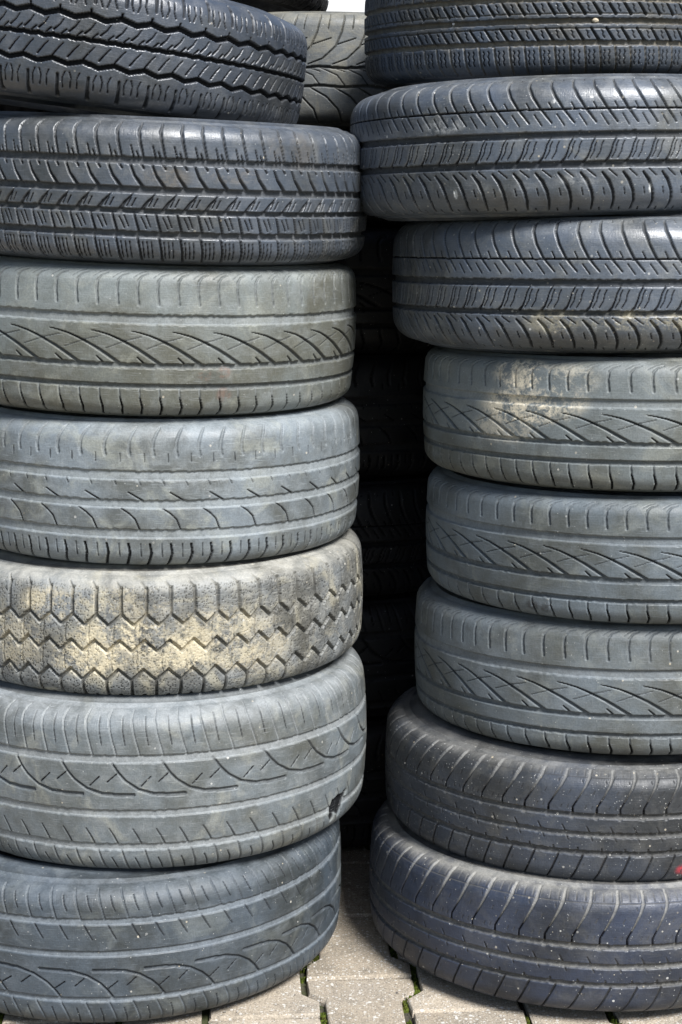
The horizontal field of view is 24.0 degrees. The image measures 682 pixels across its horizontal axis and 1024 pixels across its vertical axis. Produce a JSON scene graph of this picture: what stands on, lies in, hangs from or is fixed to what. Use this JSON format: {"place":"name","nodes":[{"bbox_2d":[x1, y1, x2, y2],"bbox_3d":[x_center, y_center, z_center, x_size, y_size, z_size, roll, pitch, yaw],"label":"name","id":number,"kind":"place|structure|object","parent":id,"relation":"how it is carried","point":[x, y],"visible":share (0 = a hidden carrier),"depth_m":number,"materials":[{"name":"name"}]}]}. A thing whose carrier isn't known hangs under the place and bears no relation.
{"place":"outdoors","nodes":[
{"label":"outdoors","id":0,"kind":"place"},
{"bbox_2d":[2,845,681,1023],"bbox_3d":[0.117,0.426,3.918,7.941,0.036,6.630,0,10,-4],"label":"paving","id":1,"kind":"structure","parent":0,"point":[362,973],"depth_m":2.29,"materials":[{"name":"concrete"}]},
{"bbox_2d":[0,819,340,1022],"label":"car tyre","id":2,"kind":"object","parent":1,"relation":"on","point":[86,944],"visible":0.72,"depth_m":2.18,"materials":[{"name":"rubber"}]},
{"bbox_2d":[0,646,366,868],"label":"car tyre","id":3,"kind":"object","parent":2,"relation":"on","point":[138,781],"visible":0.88,"depth_m":2.18,"materials":[{"name":"rubber"}]},
{"bbox_2d":[0,528,362,694],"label":"car tyre","id":4,"kind":"object","parent":3,"relation":"on","point":[88,628],"visible":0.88,"depth_m":2.18,"materials":[{"name":"rubber"}]},
{"bbox_2d":[0,396,359,564],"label":"car tyre","id":5,"kind":"object","parent":4,"relation":"on","point":[123,490],"visible":0.83,"depth_m":2.16,"materials":[{"name":"rubber"}]},
{"bbox_2d":[0,256,355,416],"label":"car tyre","id":6,"kind":"object","parent":5,"relation":"on","point":[89,338],"visible":0.93,"depth_m":2.12,"materials":[{"name":"rubber"}]},
{"bbox_2d":[0,111,366,266],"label":"car tyre","id":7,"kind":"object","parent":6,"relation":"on","point":[123,189],"visible":0.97,"depth_m":2.07,"materials":[{"name":"rubber"}]},
{"bbox_2d":[0,0,306,123],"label":"car tyre","id":8,"kind":"object","parent":7,"relation":"on","point":[217,59],"visible":0.89,"depth_m":2.06,"materials":[{"name":"rubber"}]},
{"bbox_2d":[0,845,628,1023],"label":"moss","id":9,"kind":"object","parent":1,"relation":"on","point":[612,1019],"visible":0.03,"depth_m":2.29,"materials":[{"name":"green plant"}]},
{"bbox_2d":[186,945,497,1021],"bbox_3d":[0.041,0.677,2.366,1.585,0.004,1.033,1,10,0],"label":"grit","id":10,"kind":"object","parent":1,"relation":"on","point":[328,997],"visible":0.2,"depth_m":2.29,"materials":[{"name":"grey gravel"}]},
{"bbox_2d":[369,799,681,1011],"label":"car tyre","id":11,"kind":"object","parent":1,"relation":"on","point":[524,936],"visible":0.73,"depth_m":2.21,"materials":[{"name":"rubber"}]},
{"bbox_2d":[385,685,681,880],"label":"car tyre","id":12,"kind":"object","parent":11,"relation":"on","point":[455,789],"visible":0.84,"depth_m":2.22,"materials":[{"name":"rubber"}]},
{"bbox_2d":[414,576,681,754],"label":"car tyre","id":13,"kind":"object","parent":12,"relation":"on","point":[546,681],"visible":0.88,"depth_m":2.21,"materials":[{"name":"rubber"}]},
{"bbox_2d":[426,465,681,624],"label":"car tyre","id":14,"kind":"object","parent":13,"relation":"on","point":[610,557],"visible":0.84,"depth_m":2.17,"materials":[{"name":"rubber"}]},
{"bbox_2d":[423,346,681,492],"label":"car tyre","id":15,"kind":"object","parent":14,"relation":"on","point":[606,423],"visible":0.91,"depth_m":2.14,"materials":[{"name":"rubber"}]},
{"bbox_2d":[392,213,681,354],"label":"car tyre","id":16,"kind":"object","parent":15,"relation":"on","point":[603,285],"visible":0.92,"depth_m":2.10,"materials":[{"name":"rubber"}]},
{"bbox_2d":[350,73,681,220],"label":"car tyre","id":17,"kind":"object","parent":16,"relation":"on","point":[539,147],"visible":0.91,"depth_m":2.07,"materials":[{"name":"rubber"}]},
{"bbox_2d":[364,0,681,87],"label":"car tyre","id":18,"kind":"object","parent":17,"relation":"on","point":[410,42],"visible":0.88,"depth_m":2.17,"materials":[{"name":"rubber"}]},
{"bbox_3d":[-0.034,0.431,3.104,0.650,0.239,0.650,1,10,0],"label":"car tyre","id":19,"kind":"object","parent":1,"relation":"on","visible":0},
{"bbox_2d":[352,591,417,716],"bbox_3d":[-0.017,0.209,3.066,0.636,0.219,0.636,1,10,0],"label":"car tyre","id":20,"kind":"object","parent":19,"relation":"on","point":[383,645],"visible":0.06,"depth_m":2.77,"materials":[{"name":"rubber"}]},
{"bbox_2d":[350,473,430,596],"bbox_3d":[-0.040,0.001,3.030,0.632,0.212,0.632,1,10,0],"label":"car tyre","id":21,"kind":"object","parent":20,"relation":"on","point":[388,527],"visible":0.11,"depth_m":2.75,"materials":[{"name":"rubber"}]},
{"bbox_2d":[342,352,437,476],"bbox_3d":[-0.028,-0.209,3.003,0.630,0.219,0.630,1,10,0],"label":"car tyre","id":22,"kind":"object","parent":21,"relation":"on","point":[383,394],"visible":0.12,"depth_m":2.72,"materials":[{"name":"rubber"}]},
{"bbox_2d":[338,225,434,353],"bbox_3d":[-0.006,-0.418,2.957,0.636,0.216,0.636,1,10,0],"label":"car tyre","id":23,"kind":"object","parent":22,"relation":"on","point":[369,264],"visible":0.08,"depth_m":2.66,"materials":[{"name":"rubber"}]},
{"bbox_2d":[343,130,413,225],"bbox_3d":[-0.025,-0.600,2.926,0.620,0.161,0.620,1,10,0],"label":"car tyre","id":24,"kind":"object","parent":23,"relation":"on","point":[372,220],"visible":0.02,"depth_m":2.68,"materials":[{"name":"rubber"}]},
{"bbox_2d":[268,11,393,129],"bbox_3d":[-0.023,-0.767,2.897,0.660,0.187,0.660,1,10,0],"label":"car tyre","id":25,"kind":"object","parent":24,"relation":"on","point":[339,85],"visible":0.17,"depth_m":2.58,"materials":[{"name":"rubber"}]},
{"bbox_2d":[230,0,328,11],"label":"car tyre","id":26,"kind":"object","parent":25,"relation":"on","point":[288,5],"visible":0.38,"depth_m":2.69,"materials":[{"name":"rubber"}]},
{"bbox_2d":[326,0,364,11],"label":"sky","id":27,"kind":"structure","parent":0,"point":[334,5],"materials":[{"name":"white"}]}
]}

